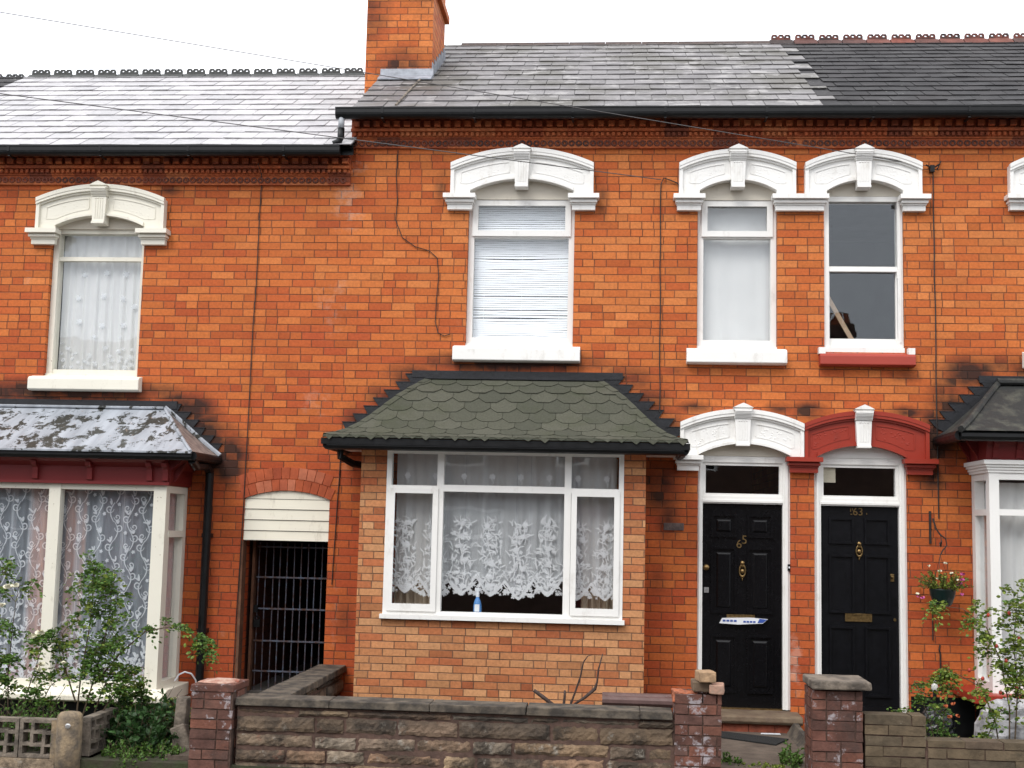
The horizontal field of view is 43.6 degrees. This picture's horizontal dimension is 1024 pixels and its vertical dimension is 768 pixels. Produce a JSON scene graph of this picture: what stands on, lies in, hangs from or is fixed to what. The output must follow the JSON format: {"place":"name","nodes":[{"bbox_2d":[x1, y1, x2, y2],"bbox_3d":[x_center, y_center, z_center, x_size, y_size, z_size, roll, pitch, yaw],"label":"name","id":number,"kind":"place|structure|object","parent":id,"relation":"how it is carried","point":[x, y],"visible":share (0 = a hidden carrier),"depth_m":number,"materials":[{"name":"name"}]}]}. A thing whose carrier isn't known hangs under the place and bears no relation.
{"place":"outdoors","nodes":[
{"label":"outdoors","id":0,"kind":"place"},
{"bbox_2d":[0,722,305,767],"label":"garden soil","id":1,"kind":"structure","parent":0,"point":[97,761],"depth_m":9.78,"materials":[{"name":"brown soil"}]},
{"bbox_2d":[0,74,29,649],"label":"terraced house","id":2,"kind":"structure","parent":1,"relation":"on","point":[7,79],"depth_m":16.02,"materials":[{"name":"orange brick"}]},
{"bbox_2d":[0,716,56,767],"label":"block screen wall","id":3,"kind":"structure","parent":1,"relation":"on","point":[9,758],"depth_m":9.83,"materials":[{"name":"concrete"}]},
{"bbox_2d":[0,556,72,725],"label":"rose bush","id":4,"kind":"object","parent":1,"relation":"on","point":[7,659],"visible":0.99,"depth_m":10.41,"materials":[{"name":"green plant"}]},
{"bbox_2d":[0,686,82,751],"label":"leafy shrub","id":5,"kind":"object","parent":1,"relation":"on","point":[18,709],"visible":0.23,"depth_m":10.28,"materials":[{"name":"green plant"}]},
{"bbox_2d":[49,711,82,767],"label":"concrete post","id":6,"kind":"object","parent":1,"relation":"on","point":[66,739],"visible":1,"depth_m":9.74,"materials":[{"name":"beige concrete"}]},
{"bbox_2d":[81,707,118,757],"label":"block screen wall","id":7,"kind":"structure","parent":1,"relation":"on","point":[93,740],"depth_m":10.09,"materials":[{"name":"concrete"}]},
{"bbox_2d":[37,550,219,726],"bbox_3d":[-3.086,2.155,10.428,1.527,1.577,0.743,1,-6,4],"label":"rose bush","id":8,"kind":"object","parent":1,"relation":"on","point":[105,581],"visible":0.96,"depth_m":10.37,"materials":[{"name":"green plant"}]},
{"bbox_2d":[101,735,185,767],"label":"weed clump","id":9,"kind":"object","parent":1,"relation":"on","point":[130,753],"visible":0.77,"depth_m":9.93,"materials":[{"name":"green plant"}]},
{"bbox_2d":[100,685,190,753],"bbox_3d":[-2.986,2.733,10.496,0.982,0.543,1.047,1,-6,4],"label":"leafy shrub","id":10,"kind":"object","parent":1,"relation":"on","point":[154,729],"visible":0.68,"depth_m":10.22,"materials":[{"name":"green plant"}]},
{"bbox_2d":[162,695,191,745],"bbox_3d":[-2.817,2.783,10.574,0.462,0.468,0.594,2,-6,-7],"label":"leafy shrub","id":11,"kind":"object","parent":1,"relation":"on","point":[173,716],"visible":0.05,"depth_m":10.48,"materials":[{"name":"green plant"}]},
{"bbox_2d":[170,696,190,750],"bbox_3d":[-2.594,2.758,10.192,0.235,0.518,0.218,1,-6,4],"label":"broken stone post","id":12,"kind":"object","parent":1,"relation":"on","point":[180,728],"visible":0.52,"depth_m":10.18,"materials":[{"name":"concrete"}]},
{"bbox_2d":[0,68,364,720],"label":"terraced house","id":13,"kind":"structure","parent":1,"relation":"on","point":[179,197],"depth_m":12.62,"materials":[{"name":"orange brick"}]},
{"bbox_2d":[24,489,48,677],"bbox_3d":[-4.460,1.866,12.054,0.227,1.800,0.056,0,-6,7],"label":"drape","id":14,"kind":"object","parent":13,"relation":"hanging from","point":[40,517],"visible":0.47,"depth_m":12.07,"materials":[{"name":"fabric"}]},
{"bbox_2d":[58,489,87,678],"bbox_3d":[-4.126,1.871,12.027,0.197,1.800,0.056,0,-6,8],"label":"drape","id":15,"kind":"object","parent":13,"relation":"hanging from","point":[71,523],"visible":0.48,"depth_m":12.05,"materials":[{"name":"fabric"}]},
{"bbox_2d":[27,229,143,391],"bbox_3d":[-4.178,-0.739,12.756,1.120,1.645,0.280,1,-6,4],"label":"window","id":16,"kind":"structure","parent":13,"relation":"in","point":[54,379],"depth_m":12.74,"materials":[{"name":"beige paint"}]},
{"bbox_2d":[0,488,176,681],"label":"lace curtain","id":17,"kind":"object","parent":13,"relation":"hanging from","point":[79,536],"visible":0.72,"depth_m":12.00,"materials":[{"name":"white fabric"}]},
{"bbox_2d":[58,236,141,369],"bbox_3d":[-4.133,-0.825,12.927,0.848,1.425,0.070,1,-6,4],"label":"net curtain","id":18,"kind":"object","parent":13,"relation":"hanging from","point":[99,316],"visible":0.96,"depth_m":12.91,"materials":[{"name":"fabric"}]},
{"bbox_2d":[0,399,222,720],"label":"bay window","id":19,"kind":"structure","parent":13,"relation":"in","point":[55,445],"depth_m":11.89,"materials":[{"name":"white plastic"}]},
{"bbox_2d":[174,671,196,682],"bbox_3d":[-3.038,2.822,12.011,0.063,0.262,0.276,-5,-9,44],"label":"white cable loop","id":20,"kind":"object","parent":13,"relation":"hanging from","point":[188,673],"visible":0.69,"depth_m":11.99,"materials":[{"name":"plastic"}]},
{"bbox_2d":[233,164,261,677],"bbox_3d":[-2.547,0.367,12.371,0.066,5.074,0.208,3,-7,-16],"label":"wall cable","id":21,"kind":"object","parent":13,"relation":"attached to","point":[247,425],"depth_m":12.45,"materials":[{"name":"black plastic"}]},
{"bbox_2d":[247,540,327,692],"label":"metal gate","id":22,"kind":"structure","parent":13,"relation":"attached to","point":[254,608],"depth_m":12.53,"materials":[{"name":"metal"}]},
{"bbox_2d":[331,461,340,584],"bbox_3d":[-1.685,1.270,12.286,0.049,1.300,0.009,1,-6,4],"label":"wall cable","id":23,"kind":"object","parent":13,"relation":"attached to","point":[336,522],"depth_m":12.28,"materials":[{"name":"black plastic"}]},
{"bbox_2d":[188,677,248,767],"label":"brick pier","id":24,"kind":"structure","parent":1,"relation":"on","point":[213,729],"depth_m":9.73,"materials":[{"name":"red brick"}]},
{"bbox_2d":[235,540,246,678],"bbox_3d":[-2.616,2.358,12.307,0.026,1.700,0.124,1,-6,4],"label":"gate post","id":25,"kind":"object","parent":1,"relation":"on","point":[239,635],"visible":0.64,"depth_m":12.30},
{"bbox_2d":[258,664,345,696],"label":"stone side wall","id":26,"kind":"structure","parent":1,"relation":"on","point":[321,680],"depth_m":11.19,"materials":[{"name":"stone"}]},
{"bbox_2d":[235,693,674,767],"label":"stone garden wall","id":27,"kind":"structure","parent":1,"relation":"on","point":[285,730],"depth_m":9.64,"materials":[{"name":"stone"}]},
{"bbox_2d":[533,654,602,703],"bbox_3d":[0.432,2.512,9.979,0.543,0.822,0.045,1,-6,2],"label":"bare shrub","id":28,"kind":"object","parent":1,"relation":"on","point":[546,699],"visible":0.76,"depth_m":9.98,"materials":[{"name":"brown plant"}]},
{"bbox_2d":[321,0,835,733],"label":"terraced house","id":29,"kind":"structure","parent":1,"relation":"on","point":[707,494],"depth_m":12.26,"materials":[{"name":"orange brick"}]},
{"bbox_2d":[0,93,660,179],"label":"telephone wire","id":30,"kind":"object","parent":29,"relation":"attached to","point":[326,136],"visible":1,"depth_m":11.95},
{"bbox_2d":[394,580,429,603],"bbox_3d":[-0.897,1.399,11.922,0.377,1.460,0.085,1,-6,4],"label":"drape","id":31,"kind":"object","parent":29,"relation":"hanging from","point":[410,597],"visible":0.16,"depth_m":11.86,"materials":[{"name":"beige fabric"}]},
{"bbox_2d":[395,150,449,335],"bbox_3d":[-0.868,-1.385,12.522,0.586,1.854,0.009,1,-6,4],"label":"wall cable","id":32,"kind":"object","parent":29,"relation":"attached to","point":[418,247],"depth_m":12.52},
{"bbox_2d":[473,588,481,611],"bbox_3d":[-0.313,1.967,11.609,0.076,0.228,0.078,1,-6,4],"label":"spray bottle","id":33,"kind":"object","parent":29,"relation":"in","point":[477,606],"visible":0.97,"depth_m":11.59,"materials":[{"name":"blue plastic"}]},
{"bbox_2d":[392,454,616,600],"bbox_3d":[-0.073,1.313,11.732,2.161,1.314,0.070,1,-6,4],"label":"lace curtain","id":34,"kind":"object","parent":29,"relation":"hanging from","point":[493,543],"visible":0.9,"depth_m":11.72,"materials":[{"name":"white fabric"}]},
{"bbox_2d":[321,370,689,704],"bbox_3d":[-0.058,1.509,11.707,3.301,3.372,0.977,1,-6,4],"label":"bay window","id":35,"kind":"structure","parent":29,"relation":"in","point":[403,650],"depth_m":11.51,"materials":[{"name":"orange brick"}]},
{"bbox_2d":[452,200,579,362],"bbox_3d":[0.063,-1.010,12.446,1.225,1.625,0.250,1,-6,4],"label":"window","id":36,"kind":"structure","parent":29,"relation":"in","point":[503,350],"depth_m":12.44,"materials":[{"name":"white paint"}]},
{"bbox_2d":[473,206,568,338],"bbox_3d":[0.099,-1.099,12.610,0.940,1.410,0.040,1,-6,4],"label":"venetian blind","id":37,"kind":"object","parent":29,"relation":"attached to","point":[485,328],"visible":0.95,"depth_m":12.59,"materials":[{"name":"white plastic"}]},
{"bbox_2d":[581,459,617,608],"bbox_3d":[0.802,1.422,11.789,0.327,1.460,0.085,1,-6,4],"label":"drape","id":38,"kind":"object","parent":29,"relation":"hanging from","point":[593,603],"visible":0.12,"depth_m":11.73,"materials":[{"name":"beige fabric"}]},
{"bbox_2d":[659,177,678,411],"bbox_3d":[1.524,-0.865,12.272,0.229,2.285,0.012,1,-6,4],"label":"wall cable","id":39,"kind":"object","parent":29,"relation":"attached to","point":[660,292],"depth_m":12.28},
{"bbox_2d":[703,207,768,340],"bbox_3d":[2.184,-1.058,12.466,0.708,1.420,0.010,1,-6,5],"label":"net curtain","id":40,"kind":"object","parent":29,"relation":"hanging from","point":[735,289],"visible":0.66,"depth_m":12.46,"materials":[{"name":"white fabric"}]},
{"bbox_2d":[686,201,786,365],"bbox_3d":[2.149,-0.983,12.283,0.940,1.620,0.250,1,-6,4],"label":"window","id":41,"kind":"structure","parent":29,"relation":"in","point":[707,352],"depth_m":12.28,"materials":[{"name":"white paint"}]},
{"bbox_2d":[702,504,781,710],"bbox_3d":[2.156,2.083,12.023,0.744,1.897,0.183,1,-6,4],"label":"door","id":42,"kind":"structure","parent":29,"relation":"in","point":[742,544],"depth_m":12.00,"materials":[{"name":"black paint"}]},
{"bbox_2d":[719,618,767,624],"bbox_3d":[2.161,2.213,11.950,0.445,0.065,0.039,1,-6,4],"label":"folded leaflet","id":43,"kind":"object","parent":29,"relation":"attached to","point":[737,621],"visible":1,"depth_m":11.94,"materials":[{"name":"white paper"}]},
{"bbox_2d":[602,692,672,709],"bbox_3d":[1.012,2.752,10.380,0.565,0.457,0.300,1,-6,4],"label":"plastic trough","id":44,"kind":"object","parent":1,"relation":"on","point":[637,699],"visible":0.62,"depth_m":10.27,"materials":[{"name":"plastic"}]},
{"bbox_2d":[769,33,1023,737],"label":"terraced house","id":45,"kind":"structure","parent":1,"relation":"on","point":[954,104],"depth_m":12.05,"materials":[{"name":"orange brick"}]},
{"bbox_2d":[823,467,834,482],"bbox_3d":[2.992,0.854,12.074,0.115,0.150,0.003,1,-6,4],"label":"paper notice","id":46,"kind":"object","parent":45,"relation":"attached to","point":[828,474],"visible":1,"depth_m":12.07,"materials":[{"name":"beige paper"}]},
{"bbox_2d":[830,297,853,338],"bbox_3d":[3.189,-0.625,12.441,0.326,0.548,0.024,1,-6,4],"label":"plank","id":47,"kind":"object","parent":45,"relation":"in","point":[840,320],"visible":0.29,"depth_m":12.43,"materials":[{"name":"beige wood"}]},
{"bbox_2d":[821,506,899,711],"bbox_3d":[3.226,2.088,11.916,0.770,1.883,0.081,1,-6,4],"label":"door","id":48,"kind":"structure","parent":45,"relation":"in","point":[860,611],"depth_m":11.92,"materials":[{"name":"black paint"}]},
{"bbox_2d":[818,196,915,367],"bbox_3d":[3.356,-0.981,12.190,0.888,1.660,0.250,1,-6,4],"label":"window","id":49,"kind":"structure","parent":45,"relation":"in","point":[879,346],"depth_m":12.17,"materials":[{"name":"white paint"}]},
{"bbox_2d":[926,163,940,172],"bbox_3d":[4.008,-2.058,12.202,0.138,0.082,0.067,1,-6,4],"label":"wire bracket","id":50,"kind":"object","parent":45,"relation":"attached to","point":[932,168],"visible":1,"depth_m":12.18,"materials":[{"name":"black plastic"}]},
{"bbox_2d":[0,12,925,165],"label":"telephone wire","id":51,"kind":"object","parent":50,"relation":"attached to","point":[440,85],"visible":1,"depth_m":11.88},
{"bbox_2d":[932,161,940,518],"bbox_3d":[4.017,-0.442,12.034,0.091,3.403,0.013,1,-6,4],"label":"wall cable","id":52,"kind":"object","parent":45,"relation":"attached to","point":[935,340],"depth_m":12.02,"materials":[{"name":"black plastic"}]},
{"bbox_2d":[929,511,946,554],"bbox_3d":[3.903,1.365,11.715,0.071,0.402,0.295,2,-6,-2],"label":"basket bracket","id":53,"kind":"object","parent":45,"relation":"attached to","point":[930,538],"visible":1,"depth_m":11.84,"materials":[{"name":"black metal"}]},
{"bbox_2d":[914,556,973,606],"bbox_3d":[3.872,1.778,11.588,0.472,0.456,0.499,7,-9,-44],"label":"hanging basket","id":54,"kind":"object","parent":53,"relation":"hanging from","point":[946,591],"visible":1,"depth_m":11.48,"materials":[{"name":"green plant"}]},
{"bbox_2d":[938,645,941,693],"bbox_3d":[3.914,2.610,11.707,0.025,0.442,0.016,1,-6,4],"label":"wall cable","id":55,"kind":"object","parent":45,"relation":"attached to","point":[940,663],"depth_m":11.71,"materials":[{"name":"black plastic"}]},
{"bbox_2d":[929,376,1023,719],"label":"bay window","id":56,"kind":"structure","parent":45,"relation":"in","point":[988,427],"depth_m":11.36,"materials":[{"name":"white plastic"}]},
{"bbox_2d":[984,483,1023,677],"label":"net curtain","id":57,"kind":"object","parent":45,"relation":"hanging from","point":[1011,495],"visible":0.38,"depth_m":11.41,"materials":[{"name":"white fabric"}]},
{"bbox_2d":[1022,352,1023,368],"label":"window","id":58,"kind":"structure","parent":45,"relation":"in","point":[1022,352],"depth_m":11.96,"materials":[{"name":"white paint"}]},
{"bbox_2d":[887,681,959,736],"bbox_3d":[3.140,2.605,9.851,0.642,0.632,0.322,1,-6,4],"label":"rose bush","id":59,"kind":"object","parent":1,"relation":"on","point":[941,731],"visible":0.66,"depth_m":9.86,"materials":[{"name":"green plant"}]},
{"bbox_2d":[931,680,937,703],"bbox_3d":[3.733,2.881,11.299,0.060,0.525,0.060,1,-6,4],"label":"garden light","id":60,"kind":"object","parent":1,"relation":"on","point":[934,686],"visible":0.41,"depth_m":11.30,"materials":[{"name":"white plastic"}]},
{"bbox_2d":[862,711,1023,767],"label":"brick wall","id":61,"kind":"structure","parent":1,"relation":"on","point":[895,740],"depth_m":9.37,"materials":[{"name":"beige brick"}]},
{"bbox_2d":[921,579,1023,738],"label":"rose bush","id":62,"kind":"object","parent":1,"relation":"on","point":[946,675],"visible":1,"depth_m":9.79,"materials":[{"name":"green plant"}]},
{"bbox_2d":[974,697,1023,738],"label":"plastic sack","id":63,"kind":"object","parent":1,"relation":"on","point":[979,724],"visible":0.37,"depth_m":10.38,"materials":[{"name":"white plastic"}]},
{"bbox_2d":[165,751,188,760],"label":"path","id":64,"kind":"structure","parent":0,"point":[183,755],"depth_m":9.87,"materials":[{"name":"concrete"}]},
{"bbox_2d":[0,0,1023,75],"label":"sky","id":65,"kind":"structure","parent":0,"point":[332,33],"materials":[{"name":"white"}]},
{"bbox_2d":[672,688,721,767],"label":"brick pier","id":66,"kind":"structure","parent":0,"point":[697,718],"depth_m":9.48,"materials":[{"name":"red brick"}]},
{"bbox_2d":[671,688,697,702],"bbox_3d":[1.292,2.338,9.605,0.194,0.100,0.142,1,-6,4],"label":"loose brick","id":67,"kind":"object","parent":66,"relation":"on","point":[677,691],"visible":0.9,"depth_m":9.57,"materials":[{"name":"orange brick"}]},
{"bbox_2d":[691,678,711,691],"bbox_3d":[1.423,2.267,9.627,0.147,0.078,0.207,1,-6,4],"label":"loose brick","id":68,"kind":"object","parent":66,"relation":"on","point":[697,686],"visible":0.84,"depth_m":9.53,"materials":[{"name":"stone"}]},
{"bbox_2d":[695,670,715,682],"bbox_3d":[1.445,2.183,9.574,0.128,0.080,0.204,2,-6,-2],"label":"loose brick","id":69,"kind":"object","parent":68,"relation":"on","point":[707,676],"visible":1,"depth_m":9.48,"materials":[{"name":"beige stone"}]},
{"bbox_2d":[709,682,724,694],"bbox_3d":[1.528,2.273,9.558,0.114,0.074,0.185,0,-6,10],"label":"loose brick","id":70,"kind":"object","parent":66,"relation":"on","point":[716,688],"visible":0.93,"depth_m":9.47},
{"bbox_2d":[721,731,804,767],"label":"path","id":71,"kind":"structure","parent":0,"point":[748,753],"depth_m":10.53,"materials":[{"name":"concrete"}]},
{"bbox_2d":[721,751,742,764],"bbox_3d":[1.697,2.921,9.996,0.208,0.112,0.229,1,-6,4],"label":"weed clump","id":72,"kind":"object","parent":71,"relation":"on","point":[729,760],"visible":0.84,"depth_m":9.98,"materials":[{"name":"green plant"}]},
{"bbox_2d":[721,731,788,744],"bbox_3d":[2.052,3.080,11.133,0.648,0.010,0.353,-3,-8,33],"label":"doormat","id":73,"kind":"object","parent":71,"relation":"on","point":[768,740],"visible":0.79,"depth_m":11.10,"materials":[{"name":"rubber"}]},
{"bbox_2d":[738,761,785,767],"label":"weed clump","id":74,"kind":"object","parent":71,"relation":"on","point":[766,764],"visible":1,"depth_m":9.85,"materials":[{"name":"green plant"}]},
{"bbox_2d":[778,739,804,767],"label":"weed clump","id":75,"kind":"object","parent":71,"relation":"on","point":[786,754],"visible":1,"depth_m":9.97,"materials":[{"name":"green plant"}]},
{"bbox_2d":[787,723,804,753],"bbox_3d":[2.445,2.991,10.628,0.100,0.100,1.700,1,-6,4],"label":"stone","id":76,"kind":"object","parent":71,"relation":"on","point":[795,733],"visible":0.5,"depth_m":11.07,"materials":[{"name":"grey stone"}]},
{"bbox_2d":[803,674,871,767],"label":"brick pier","id":77,"kind":"structure","parent":0,"point":[833,719],"depth_m":9.41,"materials":[{"name":"brick"}]},
{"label":"path","id":78,"kind":"structure","parent":0,"visible":0},
{"bbox_2d":[921,706,955,736],"bbox_3d":[3.699,2.963,11.146,0.331,0.326,0.282,1,-6,4],"label":"bin bag","id":79,"kind":"object","parent":78,"relation":"on","point":[951,726],"visible":0.28,"depth_m":11.04,"materials":[{"name":"black plastic"}]}
]}

